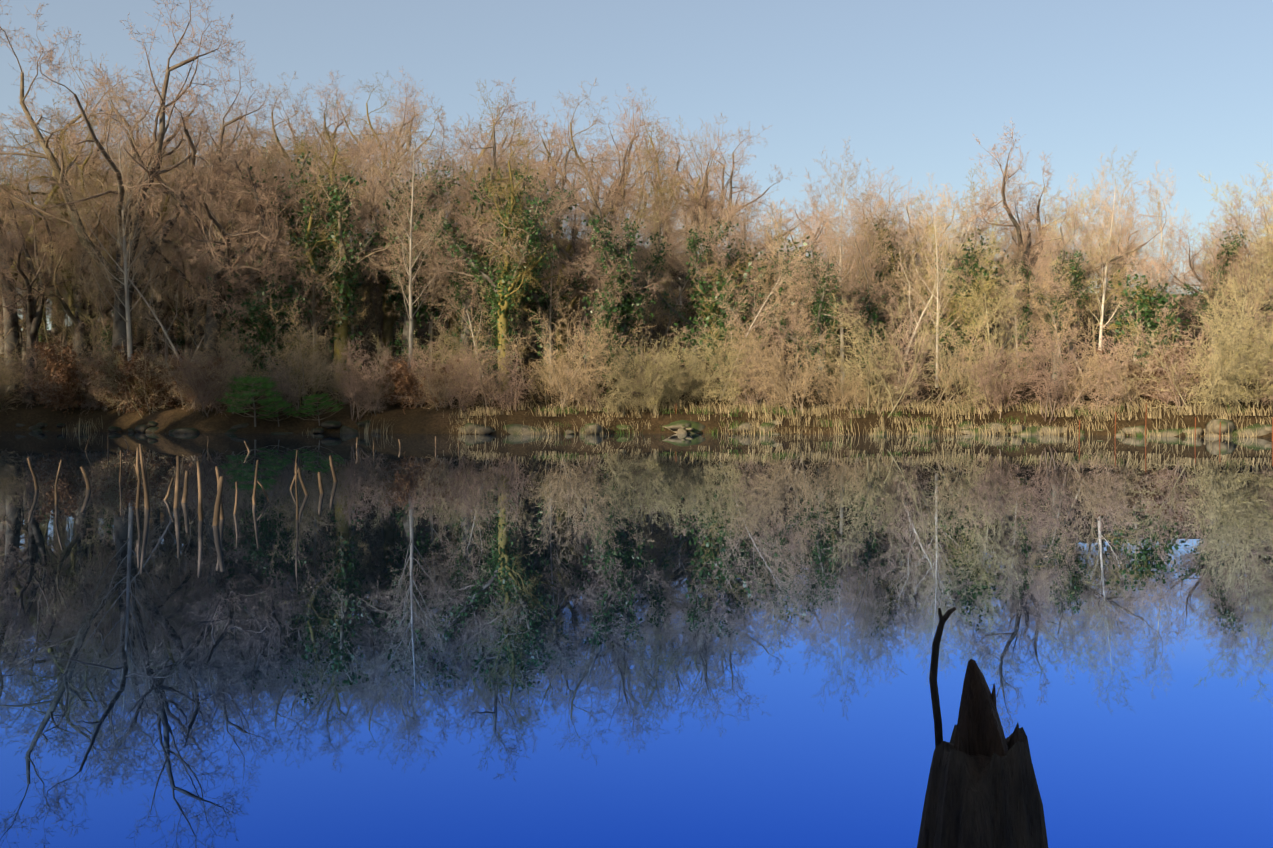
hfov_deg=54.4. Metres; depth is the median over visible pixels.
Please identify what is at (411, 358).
shrub
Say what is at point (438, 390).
shrub
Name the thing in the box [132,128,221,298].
sap tree
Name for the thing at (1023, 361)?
shrub
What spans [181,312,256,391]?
shrub
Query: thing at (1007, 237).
sap tree
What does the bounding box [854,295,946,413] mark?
shrub
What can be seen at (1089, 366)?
shrub
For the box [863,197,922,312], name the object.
sap tree
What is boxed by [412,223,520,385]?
sap tree
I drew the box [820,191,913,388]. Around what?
sap tree
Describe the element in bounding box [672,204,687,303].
poplar tree
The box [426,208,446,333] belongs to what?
poplar tree
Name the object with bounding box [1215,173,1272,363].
sap tree
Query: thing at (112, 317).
sap tree
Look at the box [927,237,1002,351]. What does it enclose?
sap tree
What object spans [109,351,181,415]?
bush
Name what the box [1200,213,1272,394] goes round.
sap tree
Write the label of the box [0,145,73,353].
oak tree
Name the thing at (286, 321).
sap tree
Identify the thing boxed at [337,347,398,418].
shrub
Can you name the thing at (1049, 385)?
shrub
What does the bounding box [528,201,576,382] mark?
poplar tree
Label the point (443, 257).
oak tree
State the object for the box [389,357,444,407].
shrub
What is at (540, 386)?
shrub
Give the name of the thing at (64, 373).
bush
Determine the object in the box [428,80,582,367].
oak tree
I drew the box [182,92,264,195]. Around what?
oak tree
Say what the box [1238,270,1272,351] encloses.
sap tree
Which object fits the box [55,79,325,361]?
oak tree
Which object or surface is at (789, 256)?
evergreen tree
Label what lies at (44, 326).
sap tree
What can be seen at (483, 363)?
shrub
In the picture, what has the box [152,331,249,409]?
shrub
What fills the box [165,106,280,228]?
oak tree
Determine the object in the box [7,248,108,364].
sap tree
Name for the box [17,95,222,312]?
oak tree
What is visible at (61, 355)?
shrub
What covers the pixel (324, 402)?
pine sapling
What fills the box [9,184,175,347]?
sap tree
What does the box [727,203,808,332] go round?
sap tree
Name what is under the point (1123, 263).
sap tree
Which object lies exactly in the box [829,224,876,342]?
sap tree
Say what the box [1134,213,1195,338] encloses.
sap tree
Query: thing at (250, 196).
oak tree
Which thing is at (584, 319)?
poplar tree
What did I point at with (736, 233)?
poplar tree
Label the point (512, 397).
shrub
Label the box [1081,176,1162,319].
sap tree
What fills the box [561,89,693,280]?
oak tree
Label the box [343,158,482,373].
oak tree
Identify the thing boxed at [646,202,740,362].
sap tree
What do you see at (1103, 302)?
poplar tree
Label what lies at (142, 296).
sap tree
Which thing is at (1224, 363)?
shrub
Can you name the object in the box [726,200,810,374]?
sap tree
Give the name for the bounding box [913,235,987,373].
sap tree
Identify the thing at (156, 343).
oak tree
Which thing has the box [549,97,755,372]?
oak tree
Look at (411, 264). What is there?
poplar tree
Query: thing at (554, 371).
shrub
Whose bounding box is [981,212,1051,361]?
oak tree
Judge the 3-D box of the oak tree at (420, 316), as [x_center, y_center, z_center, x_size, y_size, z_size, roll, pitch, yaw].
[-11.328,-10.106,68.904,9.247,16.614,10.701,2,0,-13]
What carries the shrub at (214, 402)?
on the ground at (396, 418)
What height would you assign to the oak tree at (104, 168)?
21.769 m
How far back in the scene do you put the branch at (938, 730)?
3.10 m
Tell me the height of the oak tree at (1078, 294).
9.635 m
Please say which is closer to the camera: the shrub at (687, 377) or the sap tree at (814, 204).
the shrub at (687, 377)
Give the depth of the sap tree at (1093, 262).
62.15 m
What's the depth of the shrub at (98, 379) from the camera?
63.06 m
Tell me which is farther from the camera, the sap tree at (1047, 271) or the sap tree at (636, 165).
the sap tree at (636, 165)
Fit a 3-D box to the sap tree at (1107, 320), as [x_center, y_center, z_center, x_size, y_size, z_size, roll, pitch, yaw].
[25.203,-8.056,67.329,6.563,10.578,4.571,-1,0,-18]
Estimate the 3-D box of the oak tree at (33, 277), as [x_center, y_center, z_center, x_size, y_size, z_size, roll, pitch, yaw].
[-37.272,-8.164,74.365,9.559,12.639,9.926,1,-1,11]
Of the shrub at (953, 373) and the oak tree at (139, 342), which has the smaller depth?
the shrub at (953, 373)
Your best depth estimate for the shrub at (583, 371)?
58.52 m
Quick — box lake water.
[0,431,1272,847]
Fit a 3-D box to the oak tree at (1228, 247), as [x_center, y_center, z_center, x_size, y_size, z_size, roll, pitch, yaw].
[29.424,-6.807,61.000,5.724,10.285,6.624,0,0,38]
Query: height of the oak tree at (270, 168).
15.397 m
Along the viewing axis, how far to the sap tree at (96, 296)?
70.98 m
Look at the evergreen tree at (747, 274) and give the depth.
65.15 m
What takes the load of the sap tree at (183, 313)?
on the ground at (396, 418)
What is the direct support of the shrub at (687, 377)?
on the ground at (396, 418)
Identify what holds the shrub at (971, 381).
on the ground at (396, 418)
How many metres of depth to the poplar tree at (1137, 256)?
60.87 m
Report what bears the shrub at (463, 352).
on the ground at (396, 418)
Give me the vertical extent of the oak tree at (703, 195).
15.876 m
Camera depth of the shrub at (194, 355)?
61.67 m
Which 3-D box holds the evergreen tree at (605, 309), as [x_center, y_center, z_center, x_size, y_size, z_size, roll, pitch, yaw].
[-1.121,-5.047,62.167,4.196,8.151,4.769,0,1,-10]
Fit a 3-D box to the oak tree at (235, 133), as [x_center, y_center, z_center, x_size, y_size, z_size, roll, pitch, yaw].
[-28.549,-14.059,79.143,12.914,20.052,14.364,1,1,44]
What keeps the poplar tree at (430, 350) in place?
on the ground at (396, 418)
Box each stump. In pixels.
[917,659,1047,847]
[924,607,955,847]
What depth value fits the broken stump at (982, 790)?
2.90 m
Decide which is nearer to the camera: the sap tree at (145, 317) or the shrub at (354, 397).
the shrub at (354, 397)
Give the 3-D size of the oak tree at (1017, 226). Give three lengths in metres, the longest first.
13.403 x 10.526 x 10.137 m
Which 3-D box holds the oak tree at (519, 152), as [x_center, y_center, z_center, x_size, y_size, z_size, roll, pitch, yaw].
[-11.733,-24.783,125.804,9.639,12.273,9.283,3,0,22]
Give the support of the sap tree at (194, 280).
on the ground at (396, 418)
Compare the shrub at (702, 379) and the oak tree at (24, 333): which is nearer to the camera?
the shrub at (702, 379)
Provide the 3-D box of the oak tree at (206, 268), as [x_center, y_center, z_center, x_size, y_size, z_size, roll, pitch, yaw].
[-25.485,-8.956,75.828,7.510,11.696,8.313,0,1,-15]
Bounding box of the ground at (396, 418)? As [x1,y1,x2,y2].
[0,228,1272,436]
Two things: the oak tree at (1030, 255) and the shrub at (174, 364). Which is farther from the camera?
the oak tree at (1030, 255)
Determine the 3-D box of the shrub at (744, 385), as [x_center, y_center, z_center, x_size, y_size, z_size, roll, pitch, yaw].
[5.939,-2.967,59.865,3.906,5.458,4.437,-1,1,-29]
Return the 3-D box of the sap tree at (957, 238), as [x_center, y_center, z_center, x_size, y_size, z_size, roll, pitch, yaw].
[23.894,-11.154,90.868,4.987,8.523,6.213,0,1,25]
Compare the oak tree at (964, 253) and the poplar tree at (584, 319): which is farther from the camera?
the oak tree at (964, 253)
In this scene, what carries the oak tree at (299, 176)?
on the ground at (396, 418)
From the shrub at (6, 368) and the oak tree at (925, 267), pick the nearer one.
the shrub at (6, 368)
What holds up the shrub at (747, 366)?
on the ground at (396, 418)
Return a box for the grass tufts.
[533,403,1258,436]
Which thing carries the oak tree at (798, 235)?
on the ground at (396, 418)
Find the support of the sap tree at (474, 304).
on the ground at (396, 418)
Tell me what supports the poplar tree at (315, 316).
on the ground at (396, 418)
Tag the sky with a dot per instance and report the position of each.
(1187, 85)
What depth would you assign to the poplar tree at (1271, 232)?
68.83 m
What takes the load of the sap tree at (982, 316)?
on the ground at (396, 418)
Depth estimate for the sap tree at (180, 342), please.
70.21 m
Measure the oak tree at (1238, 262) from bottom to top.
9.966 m
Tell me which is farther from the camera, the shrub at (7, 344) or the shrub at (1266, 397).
the shrub at (7, 344)
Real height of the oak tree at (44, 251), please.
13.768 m
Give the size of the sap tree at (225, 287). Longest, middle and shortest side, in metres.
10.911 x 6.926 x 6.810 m
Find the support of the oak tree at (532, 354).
on the ground at (396, 418)
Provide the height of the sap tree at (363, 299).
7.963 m
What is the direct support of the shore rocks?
on the ground at (396, 418)
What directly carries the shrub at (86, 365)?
on the ground at (396, 418)
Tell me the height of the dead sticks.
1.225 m
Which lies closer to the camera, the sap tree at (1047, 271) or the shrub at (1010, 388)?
the shrub at (1010, 388)
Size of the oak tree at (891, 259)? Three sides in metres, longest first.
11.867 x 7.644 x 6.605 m
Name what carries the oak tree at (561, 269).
on the ground at (396, 418)
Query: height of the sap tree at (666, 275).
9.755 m
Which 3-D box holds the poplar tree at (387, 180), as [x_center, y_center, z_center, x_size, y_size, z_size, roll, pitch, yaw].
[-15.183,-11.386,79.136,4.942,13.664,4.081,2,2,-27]
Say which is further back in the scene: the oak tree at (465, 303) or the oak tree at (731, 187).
the oak tree at (731, 187)
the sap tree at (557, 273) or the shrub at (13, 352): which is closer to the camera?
the shrub at (13, 352)
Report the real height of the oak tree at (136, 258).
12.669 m
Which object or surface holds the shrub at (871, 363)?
on the ground at (396, 418)
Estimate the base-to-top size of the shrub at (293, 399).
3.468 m
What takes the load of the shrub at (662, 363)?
on the ground at (396, 418)
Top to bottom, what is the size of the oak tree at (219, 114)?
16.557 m
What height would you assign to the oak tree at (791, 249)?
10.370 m
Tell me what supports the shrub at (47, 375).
on the ground at (396, 418)
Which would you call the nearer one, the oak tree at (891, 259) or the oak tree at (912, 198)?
the oak tree at (891, 259)
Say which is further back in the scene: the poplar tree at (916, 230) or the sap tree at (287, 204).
the poplar tree at (916, 230)
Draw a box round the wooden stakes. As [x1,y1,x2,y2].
[1079,404,1272,441]
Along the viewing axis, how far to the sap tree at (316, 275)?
79.17 m
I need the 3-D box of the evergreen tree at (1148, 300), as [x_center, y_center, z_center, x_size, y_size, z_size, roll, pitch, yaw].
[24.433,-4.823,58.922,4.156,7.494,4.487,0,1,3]
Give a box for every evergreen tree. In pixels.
[225,242,314,390]
[571,247,655,395]
[667,232,773,394]
[689,197,798,388]
[750,197,838,372]
[910,189,1023,385]
[1093,244,1189,389]
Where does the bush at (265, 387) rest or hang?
on the ground at (396, 418)
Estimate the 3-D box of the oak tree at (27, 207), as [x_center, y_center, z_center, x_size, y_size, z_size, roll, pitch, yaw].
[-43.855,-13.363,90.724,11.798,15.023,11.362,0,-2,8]
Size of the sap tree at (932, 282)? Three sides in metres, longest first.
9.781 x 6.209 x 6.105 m
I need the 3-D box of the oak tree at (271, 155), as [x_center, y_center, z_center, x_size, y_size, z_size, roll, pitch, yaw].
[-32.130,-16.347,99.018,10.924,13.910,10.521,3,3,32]
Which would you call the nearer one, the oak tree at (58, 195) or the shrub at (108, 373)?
the shrub at (108, 373)
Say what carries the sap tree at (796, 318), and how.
on the ground at (396, 418)
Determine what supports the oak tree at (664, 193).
on the ground at (396, 418)
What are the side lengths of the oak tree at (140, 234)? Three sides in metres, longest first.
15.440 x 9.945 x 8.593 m
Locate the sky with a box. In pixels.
[0,0,1272,329]
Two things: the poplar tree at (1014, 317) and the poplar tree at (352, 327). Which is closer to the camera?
the poplar tree at (1014, 317)
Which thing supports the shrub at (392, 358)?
on the ground at (396, 418)
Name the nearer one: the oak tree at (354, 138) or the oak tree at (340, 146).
the oak tree at (340, 146)
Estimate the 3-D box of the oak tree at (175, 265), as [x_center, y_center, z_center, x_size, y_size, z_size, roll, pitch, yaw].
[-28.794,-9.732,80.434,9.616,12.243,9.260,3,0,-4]
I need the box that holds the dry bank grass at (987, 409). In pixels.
[443,396,1272,437]
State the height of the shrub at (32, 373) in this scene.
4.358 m
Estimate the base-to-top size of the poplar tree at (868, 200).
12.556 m
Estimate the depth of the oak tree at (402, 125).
93.23 m
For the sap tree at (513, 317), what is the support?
on the ground at (396, 418)
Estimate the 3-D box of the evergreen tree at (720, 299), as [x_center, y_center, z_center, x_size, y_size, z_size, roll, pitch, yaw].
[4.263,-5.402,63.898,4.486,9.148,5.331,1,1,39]
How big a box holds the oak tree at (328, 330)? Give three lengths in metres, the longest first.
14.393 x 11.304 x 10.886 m
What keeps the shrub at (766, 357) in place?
on the ground at (396, 418)
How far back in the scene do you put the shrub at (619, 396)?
58.45 m
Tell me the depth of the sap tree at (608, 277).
64.02 m
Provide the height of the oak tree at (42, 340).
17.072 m
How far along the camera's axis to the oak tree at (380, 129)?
113.86 m
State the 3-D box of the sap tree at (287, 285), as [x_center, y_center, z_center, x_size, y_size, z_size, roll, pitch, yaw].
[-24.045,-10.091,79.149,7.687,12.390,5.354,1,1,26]
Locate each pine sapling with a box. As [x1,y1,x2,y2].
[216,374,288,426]
[251,398,300,426]
[286,393,344,425]
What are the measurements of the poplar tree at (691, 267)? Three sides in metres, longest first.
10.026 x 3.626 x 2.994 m
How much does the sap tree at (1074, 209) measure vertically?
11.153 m
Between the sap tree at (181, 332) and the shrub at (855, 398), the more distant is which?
the sap tree at (181, 332)
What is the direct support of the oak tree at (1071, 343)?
on the ground at (396, 418)
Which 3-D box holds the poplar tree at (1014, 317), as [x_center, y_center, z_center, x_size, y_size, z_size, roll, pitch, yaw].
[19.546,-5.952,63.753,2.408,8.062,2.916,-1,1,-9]
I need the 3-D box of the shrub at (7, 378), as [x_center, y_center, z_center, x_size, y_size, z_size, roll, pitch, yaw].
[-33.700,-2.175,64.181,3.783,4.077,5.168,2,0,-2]
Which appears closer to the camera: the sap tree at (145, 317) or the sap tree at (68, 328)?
the sap tree at (68, 328)
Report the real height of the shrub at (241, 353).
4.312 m
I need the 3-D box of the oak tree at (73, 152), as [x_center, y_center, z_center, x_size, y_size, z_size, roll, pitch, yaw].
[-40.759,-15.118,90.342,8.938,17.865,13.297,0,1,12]
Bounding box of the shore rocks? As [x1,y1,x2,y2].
[16,419,1271,436]
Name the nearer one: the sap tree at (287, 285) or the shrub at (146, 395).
the shrub at (146, 395)
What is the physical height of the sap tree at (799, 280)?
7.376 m
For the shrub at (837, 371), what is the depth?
60.73 m
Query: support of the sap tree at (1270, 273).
on the ground at (396, 418)
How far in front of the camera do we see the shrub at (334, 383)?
61.53 m
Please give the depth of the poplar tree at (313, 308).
67.61 m
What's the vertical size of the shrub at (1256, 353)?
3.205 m
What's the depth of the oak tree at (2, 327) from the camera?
73.02 m
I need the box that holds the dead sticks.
[27,433,459,525]
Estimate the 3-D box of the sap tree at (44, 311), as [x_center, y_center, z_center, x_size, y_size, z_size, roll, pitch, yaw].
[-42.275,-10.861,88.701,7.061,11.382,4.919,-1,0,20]
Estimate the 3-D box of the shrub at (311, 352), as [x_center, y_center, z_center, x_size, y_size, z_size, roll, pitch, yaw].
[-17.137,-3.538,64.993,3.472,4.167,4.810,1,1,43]
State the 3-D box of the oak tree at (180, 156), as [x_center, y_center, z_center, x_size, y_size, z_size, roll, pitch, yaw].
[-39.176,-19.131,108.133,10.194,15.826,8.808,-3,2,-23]
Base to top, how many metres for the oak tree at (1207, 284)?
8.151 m
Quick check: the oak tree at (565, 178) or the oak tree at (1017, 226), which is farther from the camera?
the oak tree at (565, 178)
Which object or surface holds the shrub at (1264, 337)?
on the ground at (396, 418)
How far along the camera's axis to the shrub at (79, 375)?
64.32 m
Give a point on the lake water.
(602, 641)
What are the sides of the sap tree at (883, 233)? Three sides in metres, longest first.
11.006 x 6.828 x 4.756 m
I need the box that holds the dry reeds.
[62,410,1265,437]
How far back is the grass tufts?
57.61 m
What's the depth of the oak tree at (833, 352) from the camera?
66.72 m
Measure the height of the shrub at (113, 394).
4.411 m
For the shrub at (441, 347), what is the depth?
67.05 m
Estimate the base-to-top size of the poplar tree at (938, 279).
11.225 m
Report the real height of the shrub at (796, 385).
5.389 m
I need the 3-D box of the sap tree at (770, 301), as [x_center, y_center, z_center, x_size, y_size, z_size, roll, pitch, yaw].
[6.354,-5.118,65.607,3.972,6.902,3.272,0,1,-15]
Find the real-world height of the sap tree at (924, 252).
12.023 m
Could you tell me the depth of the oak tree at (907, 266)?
70.59 m
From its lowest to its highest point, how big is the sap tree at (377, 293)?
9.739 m
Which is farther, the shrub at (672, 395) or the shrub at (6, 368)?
the shrub at (6, 368)
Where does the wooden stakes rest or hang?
on the ground at (396, 418)
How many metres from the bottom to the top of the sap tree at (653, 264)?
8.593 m
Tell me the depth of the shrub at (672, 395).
60.46 m
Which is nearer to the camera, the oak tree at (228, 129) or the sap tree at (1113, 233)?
the sap tree at (1113, 233)
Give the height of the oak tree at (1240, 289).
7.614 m
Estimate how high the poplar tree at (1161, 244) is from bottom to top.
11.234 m
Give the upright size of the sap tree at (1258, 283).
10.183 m
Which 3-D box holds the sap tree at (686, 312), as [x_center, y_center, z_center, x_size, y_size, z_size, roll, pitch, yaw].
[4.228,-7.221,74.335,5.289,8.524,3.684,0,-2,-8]
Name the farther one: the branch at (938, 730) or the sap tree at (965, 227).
the sap tree at (965, 227)
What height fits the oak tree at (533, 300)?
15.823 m
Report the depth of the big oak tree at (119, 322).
63.16 m
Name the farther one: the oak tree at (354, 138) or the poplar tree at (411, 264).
the oak tree at (354, 138)
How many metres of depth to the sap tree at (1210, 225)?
61.22 m
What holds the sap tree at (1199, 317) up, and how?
on the ground at (396, 418)
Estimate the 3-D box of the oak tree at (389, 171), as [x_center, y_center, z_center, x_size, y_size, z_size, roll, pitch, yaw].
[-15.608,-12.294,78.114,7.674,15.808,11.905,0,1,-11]
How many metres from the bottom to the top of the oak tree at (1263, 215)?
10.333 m
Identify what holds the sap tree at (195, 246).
on the ground at (396, 418)
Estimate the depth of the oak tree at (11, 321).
70.04 m
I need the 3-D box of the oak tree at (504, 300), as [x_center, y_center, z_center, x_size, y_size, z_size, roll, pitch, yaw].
[-6.819,-7.939,62.055,8.020,13.574,10.481,-3,2,-41]
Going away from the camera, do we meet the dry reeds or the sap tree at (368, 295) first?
the dry reeds
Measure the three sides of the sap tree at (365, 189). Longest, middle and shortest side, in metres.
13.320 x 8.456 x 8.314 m
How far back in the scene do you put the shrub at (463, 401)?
58.52 m
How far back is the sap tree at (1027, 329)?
63.28 m
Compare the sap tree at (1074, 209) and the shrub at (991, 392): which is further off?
the sap tree at (1074, 209)
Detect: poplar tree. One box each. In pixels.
[56,63,178,362]
[133,182,183,371]
[282,179,334,382]
[300,227,332,373]
[350,171,370,343]
[360,87,457,371]
[360,136,408,288]
[417,188,461,363]
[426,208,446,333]
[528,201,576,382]
[552,205,607,377]
[671,201,719,375]
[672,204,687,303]
[713,196,755,367]
[806,137,891,382]
[833,157,918,379]
[891,172,985,387]
[904,190,931,333]
[991,235,1031,374]
[1066,148,1148,388]
[1102,205,1179,359]
[1130,162,1192,353]
[1234,188,1272,339]
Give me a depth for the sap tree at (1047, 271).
73.99 m
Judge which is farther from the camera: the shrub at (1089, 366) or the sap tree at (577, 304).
the sap tree at (577, 304)
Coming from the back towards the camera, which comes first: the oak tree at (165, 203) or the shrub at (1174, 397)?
the oak tree at (165, 203)
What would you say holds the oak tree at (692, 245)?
on the ground at (396, 418)
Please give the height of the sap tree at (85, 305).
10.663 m
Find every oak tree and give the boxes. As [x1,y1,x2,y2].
[0,0,277,405]
[0,29,164,363]
[0,97,115,390]
[0,141,111,402]
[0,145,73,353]
[0,149,177,371]
[0,152,126,342]
[0,158,54,265]
[0,177,104,330]
[0,179,72,371]
[0,280,61,382]
[1,170,98,341]
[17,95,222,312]
[23,97,125,239]
[29,135,124,349]
[51,289,62,332]
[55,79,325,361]
[68,133,198,347]
[85,192,204,371]
[86,42,286,353]
[90,194,182,353]
[106,192,267,365]
[112,140,182,351]
[113,120,170,204]
[135,174,232,341]
[138,198,235,314]
[145,121,211,194]
[148,182,262,368]
[151,138,342,365]
[157,191,279,366]
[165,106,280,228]
[166,125,325,384]
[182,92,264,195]
[186,87,339,304]
[196,141,304,211]
[208,100,303,220]
[216,92,392,379]
[224,73,375,222]
[226,133,385,342]
[249,101,468,391]
[252,88,384,210]
[292,65,437,289]
[293,125,452,369]
[326,72,447,210]
[339,107,446,346]
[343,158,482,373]
[347,78,561,387]
[351,95,516,372]
[362,144,505,349]
[397,106,557,359]
[399,116,575,395]
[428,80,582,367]
[433,98,584,358]
[435,103,620,382]
[455,140,640,366]
[463,96,609,293]
[472,122,551,196]
[500,111,581,235]
[518,78,677,299]
[533,141,699,391]
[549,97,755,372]
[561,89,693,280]
[588,115,762,367]
[636,113,831,369]
[636,172,774,389]
[643,126,759,291]
[657,114,793,240]
[720,196,860,370]
[740,204,834,336]
[754,206,898,378]
[759,210,866,393]
[782,196,838,257]
[820,179,938,366]
[834,167,923,359]
[835,170,939,372]
[879,181,966,291]
[882,241,964,371]
[905,211,949,350]
[924,206,993,357]
[960,121,1187,380]
[964,210,1054,358]
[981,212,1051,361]
[988,236,1098,361]
[992,195,1112,385]
[999,207,1060,328]
[1008,194,1068,281]
[1069,199,1161,334]
[1152,183,1272,381]
[1163,184,1272,379]
[1166,219,1272,383]
[1174,180,1272,361]
[1174,236,1242,290]
[1223,252,1272,341]
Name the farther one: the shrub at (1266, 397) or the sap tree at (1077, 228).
the sap tree at (1077, 228)
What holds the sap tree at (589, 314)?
on the ground at (396, 418)
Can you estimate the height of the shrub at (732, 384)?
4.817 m
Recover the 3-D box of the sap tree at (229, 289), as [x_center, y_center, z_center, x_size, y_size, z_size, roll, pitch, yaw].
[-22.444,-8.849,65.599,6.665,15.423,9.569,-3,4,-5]
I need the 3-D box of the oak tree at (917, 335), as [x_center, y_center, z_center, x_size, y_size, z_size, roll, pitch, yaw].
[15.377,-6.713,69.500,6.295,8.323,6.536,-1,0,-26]
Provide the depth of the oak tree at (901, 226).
73.55 m
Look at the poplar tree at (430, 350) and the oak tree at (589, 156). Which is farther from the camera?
the oak tree at (589, 156)
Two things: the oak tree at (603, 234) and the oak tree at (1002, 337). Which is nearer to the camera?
the oak tree at (603, 234)
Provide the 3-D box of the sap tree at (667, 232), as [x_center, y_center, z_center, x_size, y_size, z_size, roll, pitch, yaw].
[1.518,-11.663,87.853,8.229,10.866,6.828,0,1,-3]
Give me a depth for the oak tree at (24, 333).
73.72 m
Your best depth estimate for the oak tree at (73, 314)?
66.42 m
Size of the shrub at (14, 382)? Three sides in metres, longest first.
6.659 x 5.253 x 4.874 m
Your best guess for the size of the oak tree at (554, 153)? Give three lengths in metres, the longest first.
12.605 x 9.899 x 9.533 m
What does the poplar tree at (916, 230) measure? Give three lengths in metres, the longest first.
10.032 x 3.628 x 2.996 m
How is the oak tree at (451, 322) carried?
on the ground at (396, 418)
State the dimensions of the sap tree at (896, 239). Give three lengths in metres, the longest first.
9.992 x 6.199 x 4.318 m
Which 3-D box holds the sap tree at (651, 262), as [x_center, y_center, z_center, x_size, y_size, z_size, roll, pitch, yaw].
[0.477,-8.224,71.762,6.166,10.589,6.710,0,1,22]
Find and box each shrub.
[0,328,14,390]
[0,337,25,387]
[0,339,54,407]
[0,346,22,392]
[0,357,21,412]
[5,334,78,408]
[21,331,88,404]
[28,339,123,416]
[37,343,67,395]
[45,349,97,407]
[51,324,113,409]
[71,335,137,414]
[81,333,171,415]
[93,340,183,417]
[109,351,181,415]
[117,342,169,409]
[138,342,204,402]
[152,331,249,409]
[168,343,253,417]
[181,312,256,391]
[195,324,261,387]
[199,336,266,413]
[247,345,308,401]
[254,300,354,408]
[258,350,309,417]
[271,321,340,388]
[290,337,371,404]
[324,336,412,421]
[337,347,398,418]
[355,331,431,395]
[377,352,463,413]
[379,338,446,406]
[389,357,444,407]
[395,316,460,373]
[405,340,467,410]
[409,320,490,393]
[423,336,504,413]
[439,305,533,407]
[456,346,534,415]
[502,333,573,407]
[504,298,655,409]
[531,352,575,389]
[558,328,661,417]
[558,353,613,410]
[609,336,683,414]
[619,332,693,399]
[621,342,676,408]
[642,330,713,406]
[663,360,714,392]
[665,321,741,404]
[683,317,771,405]
[709,309,843,412]
[714,307,809,413]
[719,319,838,408]
[725,339,778,383]
[799,357,867,409]
[806,346,864,398]
[808,290,959,417]
[819,353,885,410]
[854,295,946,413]
[875,339,937,405]
[912,315,1001,405]
[927,320,1020,407]
[959,337,1037,418]
[966,336,1048,407]
[1002,337,1047,381]
[1006,317,1113,423]
[1024,315,1132,413]
[1076,333,1143,417]
[1086,325,1172,409]
[1092,347,1189,401]
[1101,316,1220,410]
[1109,334,1186,393]
[1118,291,1272,413]
[1126,322,1199,374]
[1160,318,1272,405]
[1193,284,1272,406]
[1197,344,1257,383]
[1231,294,1272,405]
[1233,329,1272,378]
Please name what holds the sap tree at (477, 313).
on the ground at (396, 418)
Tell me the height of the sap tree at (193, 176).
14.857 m
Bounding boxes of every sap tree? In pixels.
[0,199,68,371]
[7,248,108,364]
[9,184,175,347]
[18,235,57,338]
[20,209,135,360]
[22,278,73,357]
[26,160,228,367]
[44,195,136,353]
[46,210,137,346]
[47,248,153,364]
[57,261,164,357]
[71,144,205,345]
[129,104,294,328]
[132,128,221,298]
[132,131,283,367]
[132,207,184,352]
[140,212,207,359]
[145,150,278,360]
[149,216,255,365]
[155,234,282,361]
[157,115,267,392]
[160,222,244,343]
[174,203,281,382]
[225,217,339,389]
[229,124,360,364]
[241,173,294,353]
[260,185,365,318]
[314,246,383,378]
[316,215,396,369]
[337,144,392,273]
[346,159,397,328]
[351,214,430,357]
[352,181,403,359]
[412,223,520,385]
[434,129,543,383]
[448,198,517,374]
[474,260,552,387]
[546,202,631,343]
[546,237,597,315]
[557,186,600,351]
[566,126,657,261]
[575,123,685,378]
[576,200,654,387]
[583,184,691,363]
[621,195,691,290]
[625,240,687,380]
[633,255,684,342]
[634,213,685,334]
[637,205,681,335]
[637,265,685,359]
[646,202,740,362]
[668,248,723,367]
[704,231,815,398]
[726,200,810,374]
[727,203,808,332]
[735,268,794,375]
[749,255,828,390]
[769,264,814,387]
[791,169,848,297]
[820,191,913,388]
[826,183,918,380]
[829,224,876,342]
[861,198,904,340]
[862,163,1056,388]
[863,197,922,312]
[874,194,986,371]
[891,191,955,344]
[899,160,1034,363]
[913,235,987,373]
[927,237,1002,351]
[930,200,994,264]
[932,215,1049,379]
[934,266,1018,391]
[936,227,970,283]
[987,223,1087,383]
[988,167,1120,365]
[988,213,1097,376]
[990,230,1087,334]
[1000,180,1129,373]
[1018,258,1106,388]
[1036,216,1094,326]
[1044,194,1099,292]
[1053,183,1147,359]
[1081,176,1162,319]
[1089,197,1162,318]
[1091,201,1155,337]
[1092,235,1143,326]
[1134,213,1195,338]
[1138,162,1272,379]
[1190,262,1253,337]
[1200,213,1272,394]
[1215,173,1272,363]
[1225,194,1272,386]
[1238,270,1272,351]
[1252,249,1272,315]
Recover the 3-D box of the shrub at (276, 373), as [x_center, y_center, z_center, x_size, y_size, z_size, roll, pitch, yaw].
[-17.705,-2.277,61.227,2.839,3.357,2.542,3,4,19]
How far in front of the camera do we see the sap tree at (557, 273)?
83.93 m
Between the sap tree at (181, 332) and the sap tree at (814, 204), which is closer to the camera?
the sap tree at (181, 332)
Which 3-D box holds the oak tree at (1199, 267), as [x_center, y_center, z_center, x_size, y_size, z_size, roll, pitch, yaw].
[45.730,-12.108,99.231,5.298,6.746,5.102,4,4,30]
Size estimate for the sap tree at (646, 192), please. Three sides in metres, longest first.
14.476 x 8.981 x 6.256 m
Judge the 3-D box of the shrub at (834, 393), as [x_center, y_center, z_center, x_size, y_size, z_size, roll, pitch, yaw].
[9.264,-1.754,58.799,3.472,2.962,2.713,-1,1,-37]
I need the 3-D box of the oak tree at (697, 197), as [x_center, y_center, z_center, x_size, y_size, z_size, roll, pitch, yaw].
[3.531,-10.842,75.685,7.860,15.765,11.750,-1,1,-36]

